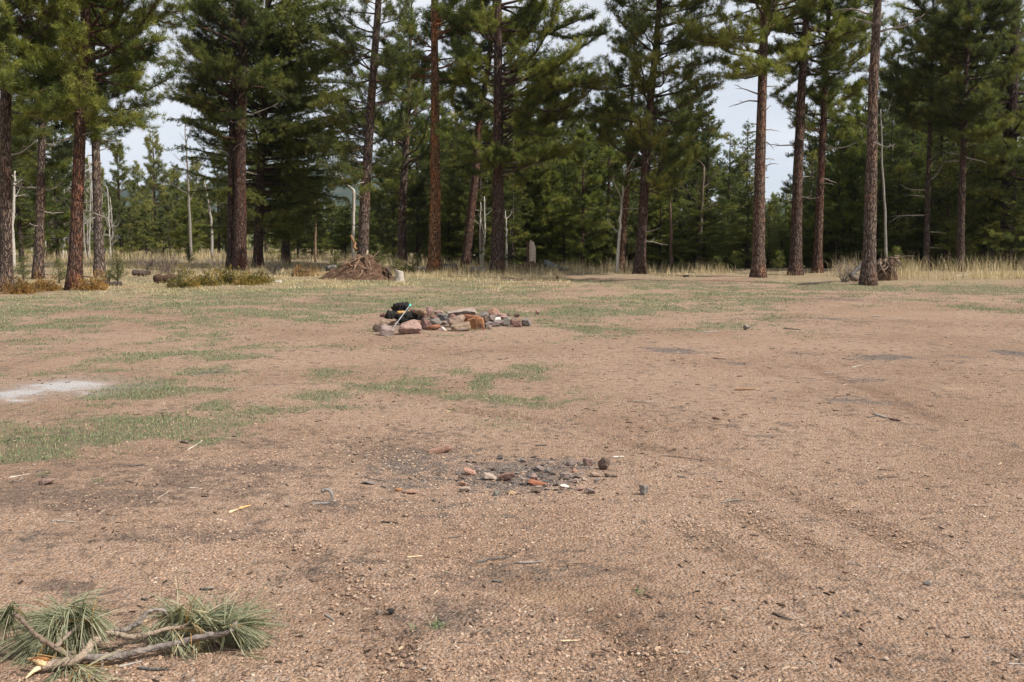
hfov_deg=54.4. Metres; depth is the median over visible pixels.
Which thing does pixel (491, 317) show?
stone
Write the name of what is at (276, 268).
bare shrub
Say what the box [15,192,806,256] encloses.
forest
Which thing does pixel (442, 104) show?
background pine
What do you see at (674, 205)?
background pine
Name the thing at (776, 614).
stick
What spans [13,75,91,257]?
background pine
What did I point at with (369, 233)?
background pine
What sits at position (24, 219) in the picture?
background pine
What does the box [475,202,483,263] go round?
bare aspen
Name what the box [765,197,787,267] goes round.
background pine
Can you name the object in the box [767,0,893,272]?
ponderosa pine
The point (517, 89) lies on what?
background pine
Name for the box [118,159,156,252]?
background pine
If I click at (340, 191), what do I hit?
hills
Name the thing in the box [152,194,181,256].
background pine
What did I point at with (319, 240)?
background pine
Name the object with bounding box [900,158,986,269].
background fir
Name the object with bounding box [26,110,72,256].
background pine
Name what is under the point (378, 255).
pine sapling
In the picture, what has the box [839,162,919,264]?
background fir
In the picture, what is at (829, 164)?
background pine
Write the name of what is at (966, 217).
background pine
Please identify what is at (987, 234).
background pine
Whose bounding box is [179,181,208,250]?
background pine
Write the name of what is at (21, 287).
juniper
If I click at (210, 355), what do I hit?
green grass
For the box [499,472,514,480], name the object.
stone
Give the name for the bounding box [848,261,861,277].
weathered log
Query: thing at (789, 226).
background pine
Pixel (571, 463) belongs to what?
stone
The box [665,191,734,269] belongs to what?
background fir
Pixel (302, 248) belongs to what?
background pine
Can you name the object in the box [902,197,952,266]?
background fir
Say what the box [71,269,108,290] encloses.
juniper
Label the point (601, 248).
background fir
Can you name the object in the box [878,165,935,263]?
background fir
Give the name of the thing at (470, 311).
stone
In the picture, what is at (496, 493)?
stone
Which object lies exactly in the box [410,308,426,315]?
split log
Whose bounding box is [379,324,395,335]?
stone
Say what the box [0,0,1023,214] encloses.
sky
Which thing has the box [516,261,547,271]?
earth mound
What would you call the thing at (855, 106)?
background pine
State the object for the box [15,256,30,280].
pine sapling
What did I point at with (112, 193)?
background pine
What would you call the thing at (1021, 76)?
background fir
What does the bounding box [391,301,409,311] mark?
charred log
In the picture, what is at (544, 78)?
ponderosa pine
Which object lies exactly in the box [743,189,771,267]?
background fir
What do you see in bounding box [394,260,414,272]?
juniper
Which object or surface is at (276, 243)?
background pine
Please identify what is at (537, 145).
background fir
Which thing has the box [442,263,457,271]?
weathered log
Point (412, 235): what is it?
background pine
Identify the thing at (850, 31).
ponderosa pine
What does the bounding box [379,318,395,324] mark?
stone
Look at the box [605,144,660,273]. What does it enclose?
bare aspen
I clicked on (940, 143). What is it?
background fir
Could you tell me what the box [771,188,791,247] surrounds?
background pine
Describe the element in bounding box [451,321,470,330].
stone
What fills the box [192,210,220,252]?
background pine
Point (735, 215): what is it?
background pine
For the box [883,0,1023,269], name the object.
ponderosa pine
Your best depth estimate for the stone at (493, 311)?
19.52 m
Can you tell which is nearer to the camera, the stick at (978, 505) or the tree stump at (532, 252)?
the stick at (978, 505)
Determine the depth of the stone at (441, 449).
7.31 m
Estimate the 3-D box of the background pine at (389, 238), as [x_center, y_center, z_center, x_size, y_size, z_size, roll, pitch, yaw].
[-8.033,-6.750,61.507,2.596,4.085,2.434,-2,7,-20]
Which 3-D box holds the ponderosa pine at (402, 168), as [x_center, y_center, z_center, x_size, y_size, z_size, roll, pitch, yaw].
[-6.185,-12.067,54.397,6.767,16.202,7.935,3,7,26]
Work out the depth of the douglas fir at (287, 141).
44.64 m
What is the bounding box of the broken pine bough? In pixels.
[0,568,290,681]
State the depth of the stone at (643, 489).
6.09 m
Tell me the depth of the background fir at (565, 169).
50.28 m
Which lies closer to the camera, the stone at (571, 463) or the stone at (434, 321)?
the stone at (571, 463)
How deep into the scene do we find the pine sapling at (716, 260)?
41.89 m
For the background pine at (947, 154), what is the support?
on the ground at (974, 399)
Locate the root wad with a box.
[876,254,904,280]
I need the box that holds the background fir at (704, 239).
[673,197,727,268]
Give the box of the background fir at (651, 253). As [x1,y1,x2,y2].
[628,188,686,269]
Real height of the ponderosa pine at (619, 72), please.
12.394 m
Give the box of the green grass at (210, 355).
[0,275,1023,628]
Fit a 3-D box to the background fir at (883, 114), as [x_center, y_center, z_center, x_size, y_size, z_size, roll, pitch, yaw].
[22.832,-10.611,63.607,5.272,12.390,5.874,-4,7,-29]
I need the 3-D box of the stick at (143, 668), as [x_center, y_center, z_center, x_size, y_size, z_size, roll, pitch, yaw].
[-1.318,1.206,3.663,0.130,0.014,0.017,0,6,5]
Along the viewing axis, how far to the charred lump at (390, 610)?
4.20 m
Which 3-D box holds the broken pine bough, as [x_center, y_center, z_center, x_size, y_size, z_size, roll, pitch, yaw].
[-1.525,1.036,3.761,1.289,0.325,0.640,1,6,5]
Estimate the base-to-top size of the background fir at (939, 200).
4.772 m
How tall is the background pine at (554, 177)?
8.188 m
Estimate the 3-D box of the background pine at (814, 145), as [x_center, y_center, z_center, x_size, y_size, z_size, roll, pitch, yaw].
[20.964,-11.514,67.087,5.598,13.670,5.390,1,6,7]
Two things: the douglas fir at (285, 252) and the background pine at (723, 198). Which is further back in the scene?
the background pine at (723, 198)
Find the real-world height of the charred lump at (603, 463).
0.099 m
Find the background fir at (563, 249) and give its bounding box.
[536,207,592,267]
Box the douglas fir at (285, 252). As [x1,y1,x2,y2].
[246,1,335,264]
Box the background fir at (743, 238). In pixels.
[712,171,782,267]
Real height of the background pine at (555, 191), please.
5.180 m
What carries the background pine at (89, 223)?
on the ground at (974, 399)
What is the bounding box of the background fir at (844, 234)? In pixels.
[811,210,862,267]
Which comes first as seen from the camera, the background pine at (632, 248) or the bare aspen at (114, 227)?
the background pine at (632, 248)
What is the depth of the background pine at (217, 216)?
71.17 m
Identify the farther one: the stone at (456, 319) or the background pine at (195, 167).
the background pine at (195, 167)
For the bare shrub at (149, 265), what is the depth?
40.71 m
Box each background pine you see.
[0,83,37,207]
[11,57,67,261]
[11,135,53,255]
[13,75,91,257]
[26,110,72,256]
[50,167,87,253]
[65,157,107,257]
[83,178,116,251]
[87,161,113,247]
[101,165,113,248]
[102,139,144,252]
[103,186,124,250]
[104,209,134,254]
[109,170,124,252]
[111,206,147,256]
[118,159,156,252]
[127,201,160,256]
[130,129,186,251]
[137,164,162,251]
[150,209,181,254]
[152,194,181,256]
[158,165,195,250]
[165,167,184,244]
[167,182,209,255]
[178,154,215,250]
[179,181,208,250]
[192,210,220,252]
[193,180,221,251]
[195,149,227,255]
[204,208,226,255]
[220,103,295,256]
[263,229,296,258]
[280,225,318,255]
[293,175,322,252]
[294,193,335,257]
[309,227,333,254]
[321,198,336,242]
[321,201,343,253]
[324,206,357,253]
[330,207,357,258]
[343,200,358,249]
[350,213,377,253]
[351,205,359,251]
[355,101,429,260]
[356,192,388,255]
[369,199,397,261]
[379,81,455,262]
[382,126,420,256]
[392,186,429,262]
[407,185,429,259]
[410,91,465,208]
[413,202,446,260]
[425,87,458,182]
[427,85,470,250]
[428,200,463,263]
[441,101,509,263]
[442,65,506,255]
[462,192,490,265]
[470,73,556,237]
[471,51,520,200]
[473,180,517,262]
[481,140,561,261]
[511,109,576,264]
[527,169,578,262]
[528,104,574,229]
[529,66,587,242]
[548,125,614,267]
[563,94,603,208]
[572,90,639,204]
[576,182,610,265]
[578,94,637,265]
[599,197,629,262]
[601,172,653,268]
[612,206,655,258]
[622,95,657,210]
[625,89,682,209]
[634,186,687,269]
[651,46,732,254]
[658,202,683,254]
[661,84,720,249]
[694,204,738,261]
[713,166,751,251]
[720,156,752,214]
[721,206,751,268]
[765,192,782,259]
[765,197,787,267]
[770,213,803,261]
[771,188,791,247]
[779,78,846,226]
[786,195,840,265]
[789,203,813,267]
[802,186,851,267]
[803,108,863,258]
[804,122,863,267]
[825,86,882,256]
[837,97,865,157]
[841,98,867,164]
[853,80,903,237]
[861,34,938,190]
[889,190,919,257]
[891,4,999,192]
[897,54,947,184]
[902,155,933,257]
[936,135,996,220]
[936,201,978,259]
[965,145,1023,267]
[990,6,1023,147]
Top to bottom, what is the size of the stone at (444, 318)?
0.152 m
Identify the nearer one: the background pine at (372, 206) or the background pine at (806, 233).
the background pine at (806, 233)
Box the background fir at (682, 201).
[638,84,709,265]
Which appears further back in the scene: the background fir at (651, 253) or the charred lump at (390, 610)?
the background fir at (651, 253)
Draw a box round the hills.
[15,161,790,245]
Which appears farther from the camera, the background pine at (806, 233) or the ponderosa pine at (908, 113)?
the background pine at (806, 233)
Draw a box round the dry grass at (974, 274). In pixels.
[0,247,1023,321]
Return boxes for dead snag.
[160,110,203,258]
[173,154,216,256]
[314,200,318,261]
[659,189,680,269]
[682,160,720,268]
[856,97,895,256]
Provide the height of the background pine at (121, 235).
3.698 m
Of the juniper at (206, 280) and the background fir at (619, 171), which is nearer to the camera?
the juniper at (206, 280)
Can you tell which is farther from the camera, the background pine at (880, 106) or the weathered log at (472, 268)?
the background pine at (880, 106)
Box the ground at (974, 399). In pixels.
[0,249,1023,681]
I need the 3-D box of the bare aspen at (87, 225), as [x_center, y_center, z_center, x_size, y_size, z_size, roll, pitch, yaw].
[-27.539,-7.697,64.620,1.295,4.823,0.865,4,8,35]
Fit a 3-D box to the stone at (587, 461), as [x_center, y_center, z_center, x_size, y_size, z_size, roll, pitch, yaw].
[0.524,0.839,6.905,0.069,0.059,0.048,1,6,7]
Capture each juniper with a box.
[0,276,43,293]
[31,271,63,291]
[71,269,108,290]
[158,263,201,287]
[186,267,224,285]
[203,256,235,284]
[230,266,253,284]
[244,267,276,284]
[283,263,324,276]
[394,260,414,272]
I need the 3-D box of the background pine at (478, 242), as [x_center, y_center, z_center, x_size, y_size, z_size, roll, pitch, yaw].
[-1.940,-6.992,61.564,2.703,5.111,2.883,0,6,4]
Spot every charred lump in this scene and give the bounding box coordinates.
[386,608,394,613]
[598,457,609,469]
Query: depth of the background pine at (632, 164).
78.87 m
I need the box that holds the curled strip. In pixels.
[311,488,333,504]
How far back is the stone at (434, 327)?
16.38 m
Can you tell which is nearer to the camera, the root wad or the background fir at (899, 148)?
the root wad
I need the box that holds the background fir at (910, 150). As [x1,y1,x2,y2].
[861,87,935,233]
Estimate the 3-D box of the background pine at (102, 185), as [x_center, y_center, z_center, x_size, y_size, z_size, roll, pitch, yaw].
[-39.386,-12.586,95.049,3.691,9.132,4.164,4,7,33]
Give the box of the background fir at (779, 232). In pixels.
[765,223,811,267]
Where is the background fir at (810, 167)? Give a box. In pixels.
[777,149,826,267]
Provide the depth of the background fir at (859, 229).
44.76 m
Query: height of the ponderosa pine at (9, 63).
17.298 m
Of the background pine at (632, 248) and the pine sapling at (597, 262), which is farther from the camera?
the background pine at (632, 248)
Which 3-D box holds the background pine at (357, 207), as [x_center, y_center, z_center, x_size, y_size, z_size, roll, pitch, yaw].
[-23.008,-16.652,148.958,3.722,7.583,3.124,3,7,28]
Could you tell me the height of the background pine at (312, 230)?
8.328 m
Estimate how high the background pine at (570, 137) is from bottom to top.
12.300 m
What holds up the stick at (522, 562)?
on the ground at (974, 399)
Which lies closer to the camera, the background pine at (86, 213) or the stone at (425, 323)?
the stone at (425, 323)
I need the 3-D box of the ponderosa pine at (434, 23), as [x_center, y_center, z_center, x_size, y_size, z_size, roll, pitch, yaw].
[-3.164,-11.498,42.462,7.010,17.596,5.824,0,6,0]
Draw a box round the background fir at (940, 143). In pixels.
[907,64,981,262]
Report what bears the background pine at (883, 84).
on the ground at (974, 399)
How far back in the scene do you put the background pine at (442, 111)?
70.59 m
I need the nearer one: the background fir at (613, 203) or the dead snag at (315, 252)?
the background fir at (613, 203)
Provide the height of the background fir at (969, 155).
12.320 m
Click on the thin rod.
(409, 305)
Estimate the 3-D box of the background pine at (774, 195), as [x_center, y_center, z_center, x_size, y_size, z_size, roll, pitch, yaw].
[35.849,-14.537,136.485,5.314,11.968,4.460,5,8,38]
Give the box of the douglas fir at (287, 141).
[162,0,380,266]
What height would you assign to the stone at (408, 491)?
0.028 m
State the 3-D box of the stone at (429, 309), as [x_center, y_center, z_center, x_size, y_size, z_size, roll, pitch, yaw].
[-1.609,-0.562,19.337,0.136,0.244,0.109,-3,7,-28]
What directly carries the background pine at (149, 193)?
on the ground at (974, 399)
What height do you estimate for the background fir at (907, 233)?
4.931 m
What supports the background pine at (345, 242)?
on the ground at (974, 399)
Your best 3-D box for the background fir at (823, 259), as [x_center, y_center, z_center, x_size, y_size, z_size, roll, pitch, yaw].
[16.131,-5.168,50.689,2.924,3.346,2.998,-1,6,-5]
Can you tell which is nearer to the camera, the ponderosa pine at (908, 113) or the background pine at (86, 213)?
the ponderosa pine at (908, 113)
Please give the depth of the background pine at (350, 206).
138.77 m
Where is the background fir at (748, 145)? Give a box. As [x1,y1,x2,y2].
[717,121,774,260]
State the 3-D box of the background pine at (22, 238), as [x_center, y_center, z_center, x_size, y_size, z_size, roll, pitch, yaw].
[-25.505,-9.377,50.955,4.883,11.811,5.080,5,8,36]
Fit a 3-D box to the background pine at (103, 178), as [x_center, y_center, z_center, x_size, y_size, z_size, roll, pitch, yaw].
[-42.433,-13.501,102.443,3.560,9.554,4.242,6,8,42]
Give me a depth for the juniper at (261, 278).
31.77 m
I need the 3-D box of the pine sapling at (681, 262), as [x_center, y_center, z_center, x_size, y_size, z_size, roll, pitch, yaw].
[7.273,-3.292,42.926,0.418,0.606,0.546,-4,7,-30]
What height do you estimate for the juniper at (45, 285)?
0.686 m
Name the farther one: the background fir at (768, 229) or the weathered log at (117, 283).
the background fir at (768, 229)
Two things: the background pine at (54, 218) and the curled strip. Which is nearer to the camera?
the curled strip
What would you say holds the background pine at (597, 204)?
on the ground at (974, 399)
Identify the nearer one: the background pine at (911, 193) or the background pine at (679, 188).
the background pine at (911, 193)
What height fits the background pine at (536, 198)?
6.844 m
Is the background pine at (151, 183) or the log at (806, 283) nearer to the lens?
the log at (806, 283)
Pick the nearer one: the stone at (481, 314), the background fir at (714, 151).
the stone at (481, 314)
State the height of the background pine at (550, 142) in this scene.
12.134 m
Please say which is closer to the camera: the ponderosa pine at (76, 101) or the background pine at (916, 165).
the ponderosa pine at (76, 101)
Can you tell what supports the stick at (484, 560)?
on the ground at (974, 399)
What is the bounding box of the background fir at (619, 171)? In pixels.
[580,128,636,262]
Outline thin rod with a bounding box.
[393,304,410,327]
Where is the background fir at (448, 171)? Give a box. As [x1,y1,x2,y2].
[420,142,490,263]
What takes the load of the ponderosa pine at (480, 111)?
on the ground at (974, 399)
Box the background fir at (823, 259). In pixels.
[804,207,840,267]
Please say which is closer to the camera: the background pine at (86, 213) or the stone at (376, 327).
the stone at (376, 327)
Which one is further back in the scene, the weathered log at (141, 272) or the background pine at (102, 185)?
the background pine at (102, 185)
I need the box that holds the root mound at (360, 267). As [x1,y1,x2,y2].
[319,235,399,280]
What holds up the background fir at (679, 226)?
on the ground at (974, 399)
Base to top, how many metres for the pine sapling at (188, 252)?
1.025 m
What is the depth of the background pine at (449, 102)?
77.02 m
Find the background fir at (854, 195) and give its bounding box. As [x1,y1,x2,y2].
[803,138,876,264]
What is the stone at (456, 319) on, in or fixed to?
on the ground at (974, 399)
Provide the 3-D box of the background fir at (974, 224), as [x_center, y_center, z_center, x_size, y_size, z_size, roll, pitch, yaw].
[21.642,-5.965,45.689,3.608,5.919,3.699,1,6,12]
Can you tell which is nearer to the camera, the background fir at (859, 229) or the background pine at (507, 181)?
the background fir at (859, 229)
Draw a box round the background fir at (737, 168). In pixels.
[709,131,752,261]
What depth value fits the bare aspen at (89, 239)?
63.16 m
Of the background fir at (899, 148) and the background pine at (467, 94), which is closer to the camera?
the background fir at (899, 148)
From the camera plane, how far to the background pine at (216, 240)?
71.70 m
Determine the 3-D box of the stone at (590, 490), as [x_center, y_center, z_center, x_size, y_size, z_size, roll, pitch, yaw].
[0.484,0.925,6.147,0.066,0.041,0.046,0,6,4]
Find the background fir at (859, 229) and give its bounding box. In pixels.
[838,156,914,264]
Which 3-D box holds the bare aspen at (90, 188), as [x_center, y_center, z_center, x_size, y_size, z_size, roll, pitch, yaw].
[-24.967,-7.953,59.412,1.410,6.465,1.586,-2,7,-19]
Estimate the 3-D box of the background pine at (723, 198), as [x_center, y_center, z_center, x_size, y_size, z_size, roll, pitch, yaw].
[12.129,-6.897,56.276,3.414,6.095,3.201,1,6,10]
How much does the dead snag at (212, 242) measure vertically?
6.465 m
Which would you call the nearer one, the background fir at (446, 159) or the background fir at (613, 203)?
the background fir at (613, 203)
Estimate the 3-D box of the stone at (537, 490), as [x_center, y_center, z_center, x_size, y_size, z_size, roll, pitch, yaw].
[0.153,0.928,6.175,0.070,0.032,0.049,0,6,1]
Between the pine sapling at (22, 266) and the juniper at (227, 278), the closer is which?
the juniper at (227, 278)
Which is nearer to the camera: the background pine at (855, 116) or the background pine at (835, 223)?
the background pine at (835, 223)
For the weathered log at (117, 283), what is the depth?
30.94 m
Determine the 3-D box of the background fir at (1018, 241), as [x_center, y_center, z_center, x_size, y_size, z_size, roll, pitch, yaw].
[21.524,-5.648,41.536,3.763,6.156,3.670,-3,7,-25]
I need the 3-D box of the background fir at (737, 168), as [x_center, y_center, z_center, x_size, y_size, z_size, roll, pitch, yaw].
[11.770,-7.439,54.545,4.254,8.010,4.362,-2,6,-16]
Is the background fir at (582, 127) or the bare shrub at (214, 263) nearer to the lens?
the bare shrub at (214, 263)
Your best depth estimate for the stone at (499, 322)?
17.14 m
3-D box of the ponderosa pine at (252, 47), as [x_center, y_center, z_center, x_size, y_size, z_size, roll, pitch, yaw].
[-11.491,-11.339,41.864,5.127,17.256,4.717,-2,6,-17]
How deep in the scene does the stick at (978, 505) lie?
5.83 m
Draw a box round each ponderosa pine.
[0,0,102,278]
[0,0,112,291]
[0,0,200,289]
[61,3,149,277]
[155,0,302,270]
[176,0,299,269]
[306,0,430,256]
[325,0,470,263]
[367,0,514,272]
[429,0,547,268]
[429,0,619,272]
[570,0,727,273]
[584,0,673,272]
[669,0,830,277]
[741,0,899,275]
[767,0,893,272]
[831,0,923,285]
[862,0,1009,270]
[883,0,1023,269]
[901,0,1023,271]
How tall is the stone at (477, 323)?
0.219 m
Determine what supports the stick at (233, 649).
on the ground at (974, 399)
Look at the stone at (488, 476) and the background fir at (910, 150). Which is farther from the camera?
the background fir at (910, 150)
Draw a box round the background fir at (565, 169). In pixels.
[533,142,594,264]
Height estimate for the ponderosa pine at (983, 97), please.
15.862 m
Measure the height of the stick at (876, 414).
0.022 m
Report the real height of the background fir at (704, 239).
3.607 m
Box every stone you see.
[42,478,54,484]
[361,481,374,483]
[372,324,380,331]
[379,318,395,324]
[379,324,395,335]
[398,319,421,333]
[403,489,417,493]
[420,318,430,329]
[426,306,432,316]
[427,324,440,329]
[428,445,450,452]
[430,318,441,324]
[434,310,443,313]
[436,313,447,316]
[440,316,448,322]
[446,308,476,316]
[448,314,464,327]
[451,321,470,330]
[459,486,470,491]
[464,314,480,321]
[464,467,475,474]
[467,318,484,329]
[478,312,488,316]
[483,314,488,322]
[483,472,497,479]
[487,308,499,315]
[488,315,496,321]
[489,320,503,325]
[493,491,500,495]
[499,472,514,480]
[501,317,510,325]
[510,319,521,326]
[521,318,530,325]
[528,479,545,485]
[531,488,541,492]
[534,465,543,470]
[560,472,572,477]
[566,460,577,465]
[583,457,591,465]
[585,487,594,493]
[590,472,601,476]
[639,484,647,494]
[743,324,749,329]
[923,580,931,584]
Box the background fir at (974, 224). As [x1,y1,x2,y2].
[941,161,1015,268]
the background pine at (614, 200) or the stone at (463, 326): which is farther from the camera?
the background pine at (614, 200)
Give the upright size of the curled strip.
0.088 m
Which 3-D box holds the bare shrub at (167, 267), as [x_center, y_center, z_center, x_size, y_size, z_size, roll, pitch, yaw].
[-13.407,-3.057,38.572,1.198,0.910,1.171,4,7,34]
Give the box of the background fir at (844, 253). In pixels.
[810,218,861,267]
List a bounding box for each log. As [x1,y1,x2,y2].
[108,281,122,285]
[132,270,150,275]
[153,273,176,283]
[325,265,336,270]
[384,310,399,318]
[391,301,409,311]
[397,310,423,323]
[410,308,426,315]
[416,267,425,272]
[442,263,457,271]
[470,266,486,273]
[543,260,560,270]
[556,266,570,270]
[796,281,831,284]
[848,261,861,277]
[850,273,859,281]
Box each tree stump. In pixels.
[395,269,404,281]
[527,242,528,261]
[529,240,535,262]
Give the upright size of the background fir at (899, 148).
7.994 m
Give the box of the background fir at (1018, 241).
[967,133,1023,270]
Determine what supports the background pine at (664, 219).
on the ground at (974, 399)
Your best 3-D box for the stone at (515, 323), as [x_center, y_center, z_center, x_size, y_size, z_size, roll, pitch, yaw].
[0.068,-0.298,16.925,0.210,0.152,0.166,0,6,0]
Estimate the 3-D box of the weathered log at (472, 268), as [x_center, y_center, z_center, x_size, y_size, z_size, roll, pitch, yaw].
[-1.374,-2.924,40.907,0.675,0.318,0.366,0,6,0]
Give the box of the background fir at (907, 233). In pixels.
[852,164,937,268]
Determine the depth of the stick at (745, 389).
10.10 m
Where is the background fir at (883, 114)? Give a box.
[857,86,892,238]
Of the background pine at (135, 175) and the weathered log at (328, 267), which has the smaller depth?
the weathered log at (328, 267)
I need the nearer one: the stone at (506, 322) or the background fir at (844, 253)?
the stone at (506, 322)
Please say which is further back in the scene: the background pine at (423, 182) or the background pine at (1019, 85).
the background pine at (1019, 85)
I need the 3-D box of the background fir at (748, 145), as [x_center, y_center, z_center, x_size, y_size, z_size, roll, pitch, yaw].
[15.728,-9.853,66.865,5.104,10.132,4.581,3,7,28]
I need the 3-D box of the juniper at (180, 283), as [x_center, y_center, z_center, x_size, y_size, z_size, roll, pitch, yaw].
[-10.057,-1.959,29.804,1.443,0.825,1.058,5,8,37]
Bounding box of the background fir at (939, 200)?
[893,171,969,266]
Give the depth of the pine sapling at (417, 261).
44.83 m
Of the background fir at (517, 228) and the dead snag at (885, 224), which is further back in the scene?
the background fir at (517, 228)
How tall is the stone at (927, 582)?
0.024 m
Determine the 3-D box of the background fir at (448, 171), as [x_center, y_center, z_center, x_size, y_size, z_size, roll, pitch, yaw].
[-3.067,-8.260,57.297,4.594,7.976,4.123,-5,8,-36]
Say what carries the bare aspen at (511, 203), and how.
on the ground at (974, 399)
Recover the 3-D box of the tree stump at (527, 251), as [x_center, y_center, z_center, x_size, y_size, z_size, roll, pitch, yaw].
[0.726,-3.711,43.956,0.186,1.383,0.186,0,6,0]
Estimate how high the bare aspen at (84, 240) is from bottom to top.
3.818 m
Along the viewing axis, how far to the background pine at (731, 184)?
82.86 m
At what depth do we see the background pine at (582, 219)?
46.30 m
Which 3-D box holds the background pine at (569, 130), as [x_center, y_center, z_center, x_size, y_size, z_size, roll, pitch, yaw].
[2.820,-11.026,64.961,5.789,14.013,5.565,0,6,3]
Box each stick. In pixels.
[49,520,75,521]
[117,661,142,667]
[137,666,170,669]
[223,648,246,651]
[476,556,511,562]
[515,561,541,563]
[564,562,583,563]
[661,455,709,461]
[734,388,755,389]
[772,612,795,620]
[872,413,888,417]
[966,505,990,506]
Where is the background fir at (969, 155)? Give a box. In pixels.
[920,28,1003,262]
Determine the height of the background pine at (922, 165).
17.037 m
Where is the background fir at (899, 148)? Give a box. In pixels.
[847,115,921,247]
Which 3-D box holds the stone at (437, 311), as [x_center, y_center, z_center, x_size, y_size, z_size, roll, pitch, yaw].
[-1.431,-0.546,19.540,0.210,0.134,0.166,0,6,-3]
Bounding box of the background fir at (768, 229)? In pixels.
[737,204,789,268]
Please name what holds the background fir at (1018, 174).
on the ground at (974, 399)
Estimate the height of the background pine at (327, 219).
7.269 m
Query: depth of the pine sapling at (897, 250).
37.87 m
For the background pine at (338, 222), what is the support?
on the ground at (974, 399)
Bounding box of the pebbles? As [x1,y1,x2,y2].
[0,290,1020,480]
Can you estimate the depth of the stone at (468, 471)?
6.63 m
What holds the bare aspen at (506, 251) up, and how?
on the ground at (974, 399)
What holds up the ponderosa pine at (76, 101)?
on the ground at (974, 399)
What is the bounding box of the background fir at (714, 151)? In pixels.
[664,110,736,268]
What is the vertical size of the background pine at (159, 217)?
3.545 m
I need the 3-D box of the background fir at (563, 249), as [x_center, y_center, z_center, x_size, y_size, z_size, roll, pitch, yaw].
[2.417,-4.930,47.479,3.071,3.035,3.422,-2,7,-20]
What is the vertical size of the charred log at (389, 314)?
0.208 m
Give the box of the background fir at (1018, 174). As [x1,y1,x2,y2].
[974,29,1023,264]
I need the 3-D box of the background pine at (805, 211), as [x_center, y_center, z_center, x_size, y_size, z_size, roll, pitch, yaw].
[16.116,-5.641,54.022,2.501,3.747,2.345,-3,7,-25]
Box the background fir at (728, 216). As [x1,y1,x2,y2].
[718,204,750,268]
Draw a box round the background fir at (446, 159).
[420,111,490,263]
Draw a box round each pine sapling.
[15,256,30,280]
[52,258,66,282]
[101,269,111,281]
[106,253,127,281]
[183,247,195,263]
[327,251,341,269]
[371,243,388,265]
[390,258,406,270]
[411,252,422,267]
[591,254,601,267]
[676,259,684,270]
[711,256,725,268]
[729,251,745,268]
[770,249,786,271]
[889,244,909,271]
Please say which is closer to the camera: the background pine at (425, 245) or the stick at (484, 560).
the stick at (484, 560)
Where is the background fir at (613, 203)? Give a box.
[596,175,665,265]
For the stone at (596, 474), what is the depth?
6.57 m
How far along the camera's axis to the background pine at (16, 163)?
44.22 m
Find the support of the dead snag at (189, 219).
on the ground at (974, 399)
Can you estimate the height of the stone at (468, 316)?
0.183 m
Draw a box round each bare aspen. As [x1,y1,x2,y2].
[12,171,29,267]
[83,222,88,256]
[84,153,103,220]
[84,169,93,258]
[84,191,92,254]
[86,159,106,232]
[91,181,117,259]
[105,192,121,255]
[330,165,354,257]
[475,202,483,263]
[478,196,491,265]
[504,209,512,268]
[508,137,513,264]
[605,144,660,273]
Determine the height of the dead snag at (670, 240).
4.390 m
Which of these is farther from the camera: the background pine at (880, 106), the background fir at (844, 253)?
the background pine at (880, 106)
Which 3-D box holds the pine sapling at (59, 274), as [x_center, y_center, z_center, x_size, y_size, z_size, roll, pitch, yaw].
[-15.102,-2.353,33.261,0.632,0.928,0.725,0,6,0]
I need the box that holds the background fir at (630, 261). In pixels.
[602,125,638,262]
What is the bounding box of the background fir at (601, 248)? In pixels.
[566,215,614,267]
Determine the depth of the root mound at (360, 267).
34.92 m
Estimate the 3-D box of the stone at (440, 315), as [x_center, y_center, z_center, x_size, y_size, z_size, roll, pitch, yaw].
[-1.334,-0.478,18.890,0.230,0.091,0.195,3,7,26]
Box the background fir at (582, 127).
[556,94,606,253]
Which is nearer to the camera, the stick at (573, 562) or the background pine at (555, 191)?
the stick at (573, 562)
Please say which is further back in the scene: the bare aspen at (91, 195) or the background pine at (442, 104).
the background pine at (442, 104)
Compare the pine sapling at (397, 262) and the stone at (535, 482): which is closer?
the stone at (535, 482)
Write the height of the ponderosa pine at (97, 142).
17.454 m
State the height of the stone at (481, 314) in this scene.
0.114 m
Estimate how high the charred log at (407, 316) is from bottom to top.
0.245 m
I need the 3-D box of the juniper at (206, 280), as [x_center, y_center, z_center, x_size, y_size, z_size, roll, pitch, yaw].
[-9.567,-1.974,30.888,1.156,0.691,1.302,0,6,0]
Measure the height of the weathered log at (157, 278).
0.375 m
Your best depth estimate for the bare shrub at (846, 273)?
34.31 m
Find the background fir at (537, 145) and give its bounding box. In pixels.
[504,107,557,261]
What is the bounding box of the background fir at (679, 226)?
[661,210,692,269]
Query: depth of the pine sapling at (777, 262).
41.86 m
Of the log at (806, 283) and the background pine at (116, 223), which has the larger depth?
the background pine at (116, 223)
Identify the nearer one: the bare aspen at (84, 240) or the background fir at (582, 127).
the background fir at (582, 127)
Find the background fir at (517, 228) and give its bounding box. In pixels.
[474,174,539,268]
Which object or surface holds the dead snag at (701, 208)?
on the ground at (974, 399)
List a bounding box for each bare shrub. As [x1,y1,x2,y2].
[134,254,164,268]
[150,251,180,273]
[205,257,225,270]
[262,259,284,273]
[830,255,858,281]
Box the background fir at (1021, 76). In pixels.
[938,0,1023,262]
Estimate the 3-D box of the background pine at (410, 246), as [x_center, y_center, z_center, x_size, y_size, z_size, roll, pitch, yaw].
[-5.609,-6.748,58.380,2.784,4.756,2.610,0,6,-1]
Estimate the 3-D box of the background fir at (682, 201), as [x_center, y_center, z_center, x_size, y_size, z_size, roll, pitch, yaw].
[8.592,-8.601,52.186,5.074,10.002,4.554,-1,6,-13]

